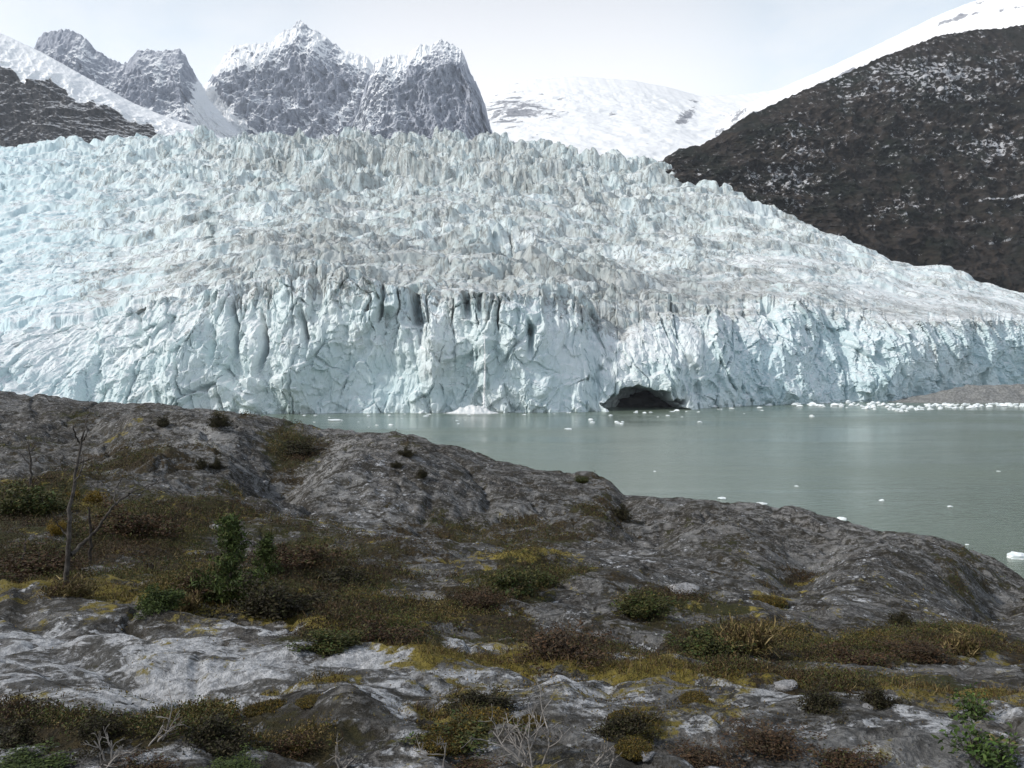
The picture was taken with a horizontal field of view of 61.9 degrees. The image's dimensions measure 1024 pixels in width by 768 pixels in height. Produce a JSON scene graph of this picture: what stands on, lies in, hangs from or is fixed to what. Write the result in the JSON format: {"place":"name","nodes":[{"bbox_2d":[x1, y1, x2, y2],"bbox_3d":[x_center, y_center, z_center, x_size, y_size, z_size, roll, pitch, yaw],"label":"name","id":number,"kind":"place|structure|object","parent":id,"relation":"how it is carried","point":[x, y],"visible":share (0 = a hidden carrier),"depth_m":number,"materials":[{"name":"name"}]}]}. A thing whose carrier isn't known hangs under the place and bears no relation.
{"place":"outdoors","nodes":[
{"label":"outdoors","id":0,"kind":"place"},
{"bbox_2d":[0,33,221,146],"bbox_3d":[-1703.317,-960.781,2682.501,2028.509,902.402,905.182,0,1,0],"label":"snowy mountain slope","id":1,"kind":"structure","parent":0,"point":[44,97],"depth_m":2487.69,"materials":[{"name":"white snow"}]},
{"bbox_2d":[34,29,240,137],"bbox_3d":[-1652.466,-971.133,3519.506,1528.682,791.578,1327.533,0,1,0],"label":"rocky peak","id":2,"kind":"structure","parent":0,"point":[166,83],"depth_m":3173.61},
{"bbox_2d":[204,20,372,139],"bbox_3d":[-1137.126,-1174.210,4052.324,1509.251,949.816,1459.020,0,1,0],"label":"rocky peak","id":3,"kind":"structure","parent":0,"point":[307,80],"depth_m":3651.28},
{"bbox_2d":[351,39,492,139],"bbox_3d":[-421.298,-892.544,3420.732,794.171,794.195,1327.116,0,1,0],"label":"rocky peak","id":4,"kind":"structure","parent":0,"point":[423,89],"depth_m":3008.03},
{"bbox_2d":[0,0,976,95],"label":"sky","id":5,"kind":"structure","parent":0,"point":[696,47],"materials":[{"name":"white"}]},
{"bbox_2d":[0,125,1023,413],"bbox_3d":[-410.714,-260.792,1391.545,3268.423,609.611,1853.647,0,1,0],"label":"glacier","id":6,"kind":"object","parent":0,"point":[350,269],"visible":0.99,"depth_m":760.11,"materials":[{"name":"white ice"}]},
{"bbox_2d":[0,391,1023,767],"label":"hill","id":7,"kind":"structure","parent":0,"point":[358,483],"depth_m":10.93,"materials":[{"name":"grey stone"}]},
{"bbox_2d":[20,442,35,487],"bbox_3d":[-9.835,1.667,17.338,0.335,1.000,0.076,0,1,0],"label":"dead stick","id":8,"kind":"object","parent":7,"relation":"on","point":[30,469],"visible":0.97,"depth_m":17.33,"materials":[{"name":"grey wood"}]},
{"bbox_2d":[0,715,56,756],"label":"shrub","id":9,"kind":"object","parent":7,"relation":"on","point":[11,737],"visible":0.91,"depth_m":3.34,"materials":[{"name":"brown plant"}]},
{"bbox_2d":[0,480,77,518],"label":"shrub","id":10,"kind":"object","parent":7,"relation":"on","point":[33,499],"visible":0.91,"depth_m":15.39,"materials":[{"name":"green plant"}]},
{"bbox_2d":[0,736,83,767],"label":"shrub","id":11,"kind":"object","parent":7,"relation":"on","point":[20,760],"visible":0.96,"depth_m":3.16,"materials":[{"name":"green plant"}]},
{"bbox_2d":[0,533,97,583],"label":"shrub","id":12,"kind":"object","parent":7,"relation":"on","point":[38,565],"visible":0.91,"depth_m":9.90,"materials":[{"name":"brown plant"}]},
{"bbox_2d":[44,519,66,535],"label":"golden bush","id":13,"kind":"object","parent":7,"relation":"on","point":[54,529],"visible":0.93,"depth_m":13.08,"materials":[{"name":"yellow plant"}]},
{"bbox_2d":[20,569,107,602],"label":"shrub","id":14,"kind":"object","parent":7,"relation":"on","point":[76,589],"visible":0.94,"depth_m":7.05,"materials":[{"name":"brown plant"}]},
{"bbox_2d":[87,507,92,561],"bbox_3d":[-5.629,2.032,11.382,0.076,0.791,0.062,0,1,0],"label":"dead stick","id":15,"kind":"object","parent":7,"relation":"on","point":[90,540],"visible":0.8,"depth_m":11.37,"materials":[{"name":"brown wood"}]},
{"bbox_2d":[65,710,126,765],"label":"shrub","id":16,"kind":"object","parent":7,"relation":"on","point":[89,737],"visible":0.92,"depth_m":3.27,"materials":[{"name":"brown plant"}]},
{"bbox_2d":[82,489,109,503],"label":"golden bush","id":17,"kind":"object","parent":7,"relation":"on","point":[92,497],"visible":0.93,"depth_m":16.51,"materials":[{"name":"yellow plant"}]},
{"bbox_2d":[52,410,170,584],"bbox_3d":[-3.338,1.000,7.103,0.961,1.561,0.263,0,1,0],"label":"dead sapling","id":18,"kind":"object","parent":7,"relation":"on","point":[69,554],"visible":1,"depth_m":7.09,"materials":[{"name":"grey wood"}]},
{"bbox_2d":[83,725,141,767],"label":"bare shrub","id":19,"kind":"object","parent":7,"relation":"on","point":[114,756],"visible":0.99,"depth_m":3.15,"materials":[{"name":"grey wood"}]},
{"bbox_2d":[78,493,185,539],"bbox_3d":[-5.909,2.113,13.538,1.694,0.782,1.590,0,1,8],"label":"shrub","id":20,"kind":"object","parent":7,"relation":"on","point":[130,526],"visible":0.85,"depth_m":13.35,"materials":[{"name":"brown plant"}]},
{"bbox_2d":[113,746,192,767],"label":"shrub","id":21,"kind":"object","parent":7,"relation":"on","point":[159,764],"visible":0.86,"depth_m":3.13,"materials":[{"name":"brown plant"}]},
{"bbox_2d":[131,583,191,619],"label":"shrub","id":22,"kind":"object","parent":7,"relation":"on","point":[153,602],"visible":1,"depth_m":6.44,"materials":[{"name":"green plant"}]},
{"bbox_2d":[155,412,175,426],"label":"shrub","id":23,"kind":"object","parent":7,"relation":"on","point":[164,422],"visible":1,"depth_m":33.04,"materials":[{"name":"green plant"}]},
{"bbox_2d":[148,688,187,745],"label":"bare shrub","id":24,"kind":"object","parent":7,"relation":"on","point":[167,730],"visible":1,"depth_m":3.29,"materials":[{"name":"grey wood"}]},
{"bbox_2d":[175,587,202,611],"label":"shrub","id":25,"kind":"object","parent":7,"relation":"on","point":[193,600],"visible":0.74,"depth_m":6.82,"materials":[{"name":"brown plant"}]},
{"bbox_2d":[194,457,206,469],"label":"shrub","id":26,"kind":"object","parent":7,"relation":"on","point":[201,464],"visible":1,"depth_m":26.54,"materials":[{"name":"green plant"}]},
{"bbox_2d":[164,569,255,600],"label":"shrub","id":27,"kind":"object","parent":7,"relation":"on","point":[187,578],"visible":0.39,"depth_m":7.21,"materials":[{"name":"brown plant"}]},
{"bbox_2d":[163,707,258,762],"bbox_3d":[-1.179,1.376,3.337,0.307,0.166,0.459,-1,1,-36],"label":"shrub","id":28,"kind":"object","parent":7,"relation":"on","point":[213,729],"visible":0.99,"depth_m":3.31,"materials":[{"name":"green plant"}]},
{"bbox_2d":[207,452,227,468],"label":"shrub","id":29,"kind":"object","parent":7,"relation":"on","point":[217,464],"visible":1,"depth_m":26.83,"materials":[{"name":"green plant"}]},
{"bbox_2d":[206,413,232,428],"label":"shrub","id":30,"kind":"object","parent":7,"relation":"on","point":[217,421],"visible":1,"depth_m":32.85,"materials":[{"name":"green plant"}]},
{"bbox_2d":[186,512,269,607],"bbox_3d":[-2.402,1.495,7.118,0.706,0.834,0.606,0,1,0],"label":"young conifer","id":31,"kind":"object","parent":7,"relation":"on","point":[231,535],"visible":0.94,"depth_m":7.12,"materials":[{"name":"green plant"}]},
{"bbox_2d":[190,742,271,767],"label":"shrub","id":32,"kind":"object","parent":7,"relation":"on","point":[241,762],"visible":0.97,"depth_m":3.11,"materials":[{"name":"green plant"}]},
{"bbox_2d":[242,698,286,716],"bbox_3d":[-1.102,1.481,3.877,0.232,0.081,0.240,1,1,44],"label":"moss cushion","id":33,"kind":"object","parent":7,"relation":"on","point":[270,705],"visible":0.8,"depth_m":3.85,"materials":[{"name":"yellow plant"}]},
{"bbox_2d":[243,529,288,577],"bbox_3d":[-3.232,2.211,11.003,0.453,0.650,0.620,1,1,31],"label":"young conifer","id":34,"kind":"object","parent":7,"relation":"on","point":[265,553],"visible":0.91,"depth_m":11.01,"materials":[{"name":"green plant"}]},
{"bbox_2d":[192,566,341,623],"bbox_3d":[-1.894,1.645,6.638,1.151,0.418,0.710,0,1,-18],"label":"shrub","id":35,"kind":"object","parent":7,"relation":"on","point":[274,602],"visible":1,"depth_m":6.63,"materials":[{"name":"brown plant"}]},
{"bbox_2d":[267,720,328,759],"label":"shrub","id":36,"kind":"object","parent":7,"relation":"on","point":[281,743],"visible":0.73,"depth_m":3.39,"materials":[{"name":"brown plant"}]},
{"bbox_2d":[281,435,316,456],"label":"shrub","id":37,"kind":"object","parent":7,"relation":"on","point":[304,447],"visible":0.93,"depth_m":34.03,"materials":[{"name":"green plant"}]},
{"bbox_2d":[248,542,353,570],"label":"shrub","id":38,"kind":"object","parent":7,"relation":"on","point":[283,557],"visible":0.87,"depth_m":11.75,"materials":[{"name":"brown plant"}]},
{"bbox_2d":[294,693,321,708],"bbox_3d":[-0.884,1.409,3.798,0.153,0.034,0.168,1,1,31],"label":"moss cushion","id":39,"kind":"object","parent":7,"relation":"on","point":[308,701],"visible":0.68,"depth_m":3.77,"materials":[{"name":"yellow plant"}]},
{"bbox_2d":[271,624,371,657],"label":"shrub","id":40,"kind":"object","parent":7,"relation":"on","point":[328,643],"visible":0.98,"depth_m":5.64,"materials":[{"name":"green plant"}]},
{"bbox_2d":[324,734,356,767],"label":"bare shrub","id":41,"kind":"object","parent":7,"relation":"on","point":[337,759],"visible":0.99,"depth_m":3.29,"materials":[{"name":"grey wood"}]},
{"bbox_2d":[313,565,375,588],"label":"shrub","id":42,"kind":"object","parent":7,"relation":"on","point":[343,572],"visible":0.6,"depth_m":11.05,"materials":[{"name":"brown plant"}]},
{"bbox_2d":[334,611,429,644],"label":"shrub","id":43,"kind":"object","parent":7,"relation":"on","point":[376,633],"visible":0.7,"depth_m":6.02,"materials":[{"name":"brown plant"}]},
{"bbox_2d":[389,460,404,467],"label":"shrub","id":44,"kind":"object","parent":7,"relation":"on","point":[396,464],"visible":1,"depth_m":26.60,"materials":[{"name":"green plant"}]},
{"bbox_2d":[395,447,416,457],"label":"shrub","id":45,"kind":"object","parent":7,"relation":"on","point":[406,453],"visible":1,"depth_m":28.31,"materials":[{"name":"green plant"}]},
{"bbox_2d":[416,465,428,478],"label":"shrub","id":46,"kind":"object","parent":7,"relation":"on","point":[421,474],"visible":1,"depth_m":26.14,"materials":[{"name":"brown plant"}]},
{"bbox_2d":[414,736,446,767],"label":"bare shrub","id":47,"kind":"object","parent":7,"relation":"on","point":[427,757],"visible":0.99,"depth_m":3.23,"materials":[{"name":"grey wood"}]},
{"bbox_2d":[411,723,468,756],"bbox_3d":[-0.307,1.436,3.451,0.265,0.074,0.276,0,1,-11],"label":"moss cushion","id":48,"kind":"object","parent":7,"relation":"on","point":[429,744],"visible":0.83,"depth_m":3.40,"materials":[{"name":"yellow plant"}]},
{"bbox_2d":[393,708,532,761],"bbox_3d":[-0.162,1.426,3.449,0.564,0.127,0.339,0,1,13],"label":"shrub","id":49,"kind":"object","parent":7,"relation":"on","point":[475,743],"visible":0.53,"depth_m":3.42,"materials":[{"name":"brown plant"}]},
{"bbox_2d":[449,752,510,767],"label":"shrub","id":50,"kind":"object","parent":7,"relation":"on","point":[479,763],"visible":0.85,"depth_m":3.29,"materials":[{"name":"brown plant"}]},
{"bbox_2d":[437,682,529,717],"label":"shrub","id":51,"kind":"object","parent":7,"relation":"on","point":[483,700],"visible":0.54,"depth_m":4.00,"materials":[{"name":"green plant"}]},
{"bbox_2d":[446,704,520,744],"bbox_3d":[-0.127,1.422,3.575,0.307,0.079,0.390,1,1,35],"label":"moss cushion","id":52,"kind":"object","parent":7,"relation":"on","point":[486,713],"visible":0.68,"depth_m":3.59,"materials":[{"name":"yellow plant"}]},
{"bbox_2d":[445,581,531,615],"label":"shrub","id":53,"kind":"object","parent":7,"relation":"on","point":[485,596],"visible":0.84,"depth_m":9.66,"materials":[{"name":"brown plant"}]},
{"bbox_2d":[0,413,1023,751],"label":"dry grass","id":54,"kind":"structure","parent":7,"relation":"on","point":[802,677],"depth_m":5.99,"materials":[{"name":"yellow plant"}]},
{"bbox_2d":[484,563,539,598],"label":"shrub","id":55,"kind":"object","parent":7,"relation":"on","point":[513,579],"visible":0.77,"depth_m":10.68,"materials":[{"name":"green plant"}]},
{"bbox_2d":[0,407,1023,754],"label":"heath cover","id":56,"kind":"object","parent":7,"relation":"on","point":[200,707],"visible":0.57,"depth_m":10.11,"materials":[{"name":"brown plant"}]},
{"bbox_2d":[2,416,1023,767],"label":"moss cover","id":57,"kind":"object","parent":7,"relation":"on","point":[534,668],"visible":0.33,"depth_m":5.23,"materials":[{"name":"yellow plant"}]},
{"bbox_2d":[463,679,570,767],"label":"bare shrub","id":58,"kind":"object","parent":7,"relation":"on","point":[525,756],"visible":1,"depth_m":3.25,"materials":[{"name":"grey wood"}]},
{"bbox_2d":[519,714,546,727],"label":"moss cushion","id":59,"kind":"object","parent":7,"relation":"on","point":[525,718],"visible":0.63,"depth_m":3.61,"materials":[{"name":"yellow plant"}]},
{"bbox_2d":[523,568,563,588],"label":"shrub","id":60,"kind":"object","parent":7,"relation":"on","point":[541,576],"visible":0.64,"depth_m":11.53,"materials":[{"name":"green plant"}]},
{"bbox_2d":[506,616,618,678],"bbox_3d":[0.368,1.771,5.862,0.795,0.351,1.130,0,1,17],"label":"shrub","id":61,"kind":"object","parent":7,"relation":"on","point":[561,644],"visible":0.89,"depth_m":5.83,"materials":[{"name":"brown plant"}]},
{"bbox_2d":[574,475,590,482],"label":"shrub","id":62,"kind":"object","parent":7,"relation":"on","point":[582,479],"visible":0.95,"depth_m":32.74,"materials":[{"name":"green plant"}]},
{"bbox_2d":[585,741,621,767],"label":"bare shrub","id":63,"kind":"object","parent":7,"relation":"on","point":[602,760],"visible":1,"depth_m":3.16,"materials":[{"name":"grey wood"}]},
{"bbox_2d":[581,703,663,742],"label":"shrub","id":64,"kind":"object","parent":7,"relation":"on","point":[619,727],"visible":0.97,"depth_m":3.61,"materials":[{"name":"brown plant"}]},
{"bbox_2d":[611,502,633,521],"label":"shrub","id":65,"kind":"object","parent":7,"relation":"on","point":[622,515],"visible":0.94,"depth_m":26.69,"materials":[{"name":"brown plant"}]},
{"bbox_2d":[605,709,644,721],"bbox_3d":[0.496,1.453,3.713,0.190,0.061,0.175,0,1,-22],"label":"moss cushion","id":66,"kind":"object","parent":7,"relation":"on","point":[612,715],"visible":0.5,"depth_m":3.71,"materials":[{"name":"yellow plant"}]},
{"bbox_2d":[612,735,653,761],"bbox_3d":[0.481,1.441,3.376,0.164,0.064,0.185,0,1,-3],"label":"moss cushion","id":67,"kind":"object","parent":7,"relation":"on","point":[630,748],"visible":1,"depth_m":3.35,"materials":[{"name":"yellow plant"}]},
{"bbox_2d":[608,585,687,618],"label":"shrub","id":68,"kind":"object","parent":7,"relation":"on","point":[633,607],"visible":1,"depth_m":9.75,"materials":[{"name":"green plant"}]},
{"bbox_2d":[641,751,654,761],"bbox_3d":[0.525,1.446,3.338,0.078,0.031,0.074,-1,1,-30],"label":"loose stone","id":69,"kind":"object","parent":7,"relation":"on","point":[647,757],"visible":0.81,"depth_m":3.31,"materials":[{"name":"grey stone"}]},
{"bbox_2d":[669,582,699,594],"bbox_3d":[2.389,2.895,12.013,0.519,0.185,0.400,0,1,-27],"label":"loose stone","id":70,"kind":"object","parent":7,"relation":"on","point":[677,588],"visible":0.53,"depth_m":11.94,"materials":[{"name":"grey stone"}]},
{"bbox_2d":[678,690,714,704],"bbox_3d":[0.991,1.676,4.530,0.223,0.046,0.246,0,1,-7],"label":"moss cushion","id":71,"kind":"object","parent":7,"relation":"on","point":[694,696],"visible":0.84,"depth_m":4.52,"materials":[{"name":"yellow plant"}]},
{"bbox_2d":[656,624,759,660],"bbox_3d":[1.754,2.356,7.841,0.537,0.303,0.894,-1,1,-39],"label":"shrub","id":72,"kind":"object","parent":7,"relation":"on","point":[705,640],"visible":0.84,"depth_m":7.71,"materials":[{"name":"green plant"}]},
{"bbox_2d":[661,733,755,767],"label":"shrub","id":73,"kind":"object","parent":7,"relation":"on","point":[695,758],"visible":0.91,"depth_m":3.40,"materials":[{"name":"brown plant"}]},
{"bbox_2d":[703,613,794,660],"bbox_3d":[2.203,2.378,7.895,0.887,0.458,0.611,0,1,6],"label":"grass tuft","id":74,"kind":"object","parent":7,"relation":"on","point":[756,633],"visible":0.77,"depth_m":7.83,"materials":[{"name":"brown plant"}]},
{"bbox_2d":[707,706,829,767],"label":"shrub","id":75,"kind":"object","parent":7,"relation":"on","point":[771,743],"visible":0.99,"depth_m":3.44,"materials":[{"name":"brown plant"}]},
{"bbox_2d":[748,594,788,607],"bbox_3d":[3.901,3.323,13.037,0.627,0.171,0.576,0,1,-18],"label":"moss cushion","id":76,"kind":"object","parent":7,"relation":"on","point":[775,601],"visible":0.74,"depth_m":12.96,"materials":[{"name":"yellow plant"}]},
{"bbox_2d":[774,680,797,691],"bbox_3d":[1.602,1.764,4.992,0.135,0.049,0.154,0,1,7],"label":"loose stone","id":77,"kind":"object","parent":7,"relation":"on","point":[783,685],"visible":0.97,"depth_m":4.96,"materials":[{"name":"grey stone"}]},
{"bbox_2d":[789,676,853,723],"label":"shrub","id":78,"kind":"object","parent":7,"relation":"on","point":[818,700],"visible":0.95,"depth_m":4.00,"materials":[{"name":"green plant"}]},
{"bbox_2d":[796,732,899,767],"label":"shrub","id":79,"kind":"object","parent":7,"relation":"on","point":[842,759],"visible":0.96,"depth_m":3.32,"materials":[{"name":"brown plant"}]},
{"bbox_2d":[810,639,903,668],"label":"shrub","id":80,"kind":"object","parent":7,"relation":"on","point":[866,660],"visible":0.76,"depth_m":7.75,"materials":[{"name":"brown plant"}]},
{"bbox_2d":[862,703,873,709],"bbox_3d":[1.663,1.511,3.996,0.048,0.020,0.065,0,1,-21],"label":"loose stone","id":81,"kind":"object","parent":7,"relation":"on","point":[865,705],"visible":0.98,"depth_m":3.99,"materials":[{"name":"grey stone"}]},
{"bbox_2d":[840,670,911,710],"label":"shrub","id":82,"kind":"object","parent":7,"relation":"on","point":[880,702],"visible":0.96,"depth_m":4.02,"materials":[{"name":"green plant"}]},
{"bbox_2d":[882,610,917,627],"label":"shrub","id":83,"kind":"object","parent":7,"relation":"on","point":[895,617],"visible":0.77,"depth_m":11.49,"materials":[{"name":"green plant"}]},
{"bbox_2d":[856,628,968,664],"bbox_3d":[4.047,2.644,8.624,0.802,0.303,1.139,0,1,-16],"label":"shrub","id":84,"kind":"object","parent":7,"relation":"on","point":[925,653],"visible":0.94,"depth_m":8.55,"materials":[{"name":"brown plant"}]},
{"bbox_2d":[930,624,990,659],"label":"shrub","id":85,"kind":"object","parent":7,"relation":"on","point":[969,646],"visible":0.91,"depth_m":9.12,"materials":[{"name":"brown plant"}]},
{"bbox_2d":[946,682,1000,721],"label":"leafy bush","id":86,"kind":"object","parent":7,"relation":"on","point":[970,704],"visible":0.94,"depth_m":3.97,"materials":[{"name":"green plant"}]},
{"bbox_2d":[931,711,1023,767],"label":"leafy bush","id":87,"kind":"object","parent":7,"relation":"on","point":[993,755],"visible":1,"depth_m":3.31,"materials":[{"name":"green plant"}]},
{"bbox_2d":[481,76,774,161],"bbox_3d":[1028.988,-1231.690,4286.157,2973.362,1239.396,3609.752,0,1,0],"label":"snowfield","id":88,"kind":"structure","parent":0,"point":[631,118],"depth_m":4265.09,"materials":[{"name":"white snow"}]},
{"bbox_2d":[258,401,1023,577],"bbox_3d":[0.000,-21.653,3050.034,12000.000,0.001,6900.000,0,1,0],"label":"water","id":89,"kind":"structure","parent":0,"point":[919,471],"depth_m":267.88,"materials":[{"name":"liquid"}]},
{"bbox_2d":[448,405,497,413],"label":"ice heap","id":90,"kind":"object","parent":89,"relation":"on","point":[470,409],"visible":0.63,"depth_m":518.06,"materials":[{"name":"white ice"}]},
{"bbox_2d":[482,335,485,407],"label":"waterfall","id":91,"kind":"structure","parent":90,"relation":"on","point":[484,393],"depth_m":522.62,"materials":[{"name":"white liquid"}]},
{"bbox_2d":[1007,551,1023,558],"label":"ice floe","id":92,"kind":"object","parent":89,"relation":"on","point":[1014,555],"visible":0.96,"depth_m":118.07,"materials":[{"name":"white ice"}]},
{"bbox_2d":[616,390,671,406],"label":"cave bedrock","id":93,"kind":"structure","parent":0,"point":[645,398],"depth_m":612.30,"materials":[{"name":"black stone"}]},
{"bbox_2d":[658,25,1023,292],"bbox_3d":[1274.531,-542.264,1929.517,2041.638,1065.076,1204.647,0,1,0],"label":"dark mountain","id":94,"kind":"structure","parent":0,"point":[913,155],"depth_m":1661.43,"materials":[{"name":"black stone"}]},
{"bbox_2d":[715,0,1023,137],"bbox_3d":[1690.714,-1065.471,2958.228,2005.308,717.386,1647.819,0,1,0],"label":"snow ridge","id":95,"kind":"structure","parent":0,"point":[986,14],"depth_m":2851.92,"materials":[{"name":"white snow"}]},
{"bbox_2d":[889,384,1023,402],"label":"gravel bank","id":96,"kind":"structure","parent":0,"point":[1002,393],"depth_m":704.04,"materials":[{"name":"grey gravel"}]}
]}

